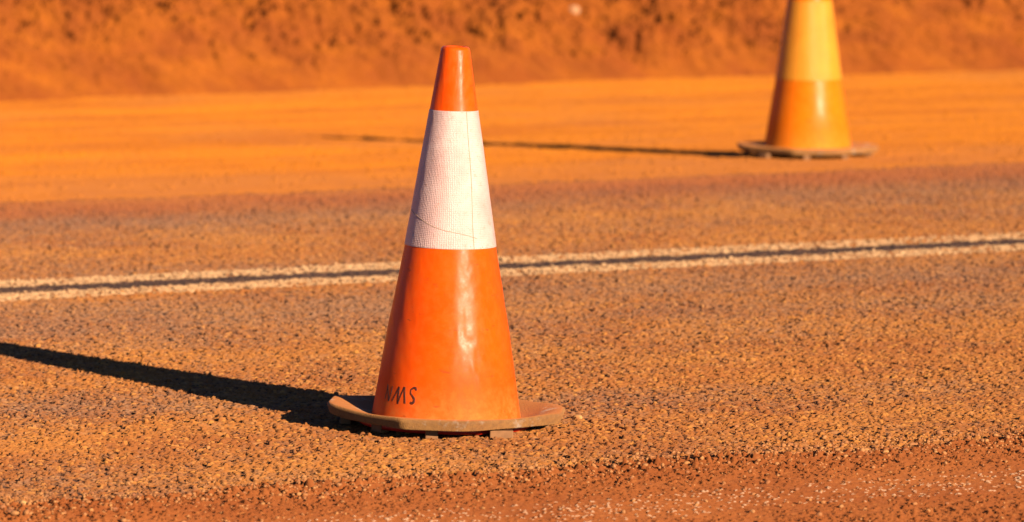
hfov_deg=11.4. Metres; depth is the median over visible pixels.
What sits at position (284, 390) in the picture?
road
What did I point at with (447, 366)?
traffic cone
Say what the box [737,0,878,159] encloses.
traffic cone
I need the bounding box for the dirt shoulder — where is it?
[0,431,1023,521]
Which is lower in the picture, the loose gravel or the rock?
the loose gravel
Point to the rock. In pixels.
(574, 9)
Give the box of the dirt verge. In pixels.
[0,69,1023,202]
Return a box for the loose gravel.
[0,286,1023,521]
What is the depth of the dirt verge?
18.15 m
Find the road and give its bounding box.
[0,162,1023,503]
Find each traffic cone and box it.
[327,46,564,438]
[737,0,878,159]
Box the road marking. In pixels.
[0,231,1023,300]
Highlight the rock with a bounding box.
[569,5,579,14]
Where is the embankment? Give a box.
[0,0,1023,101]
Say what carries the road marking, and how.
on the road

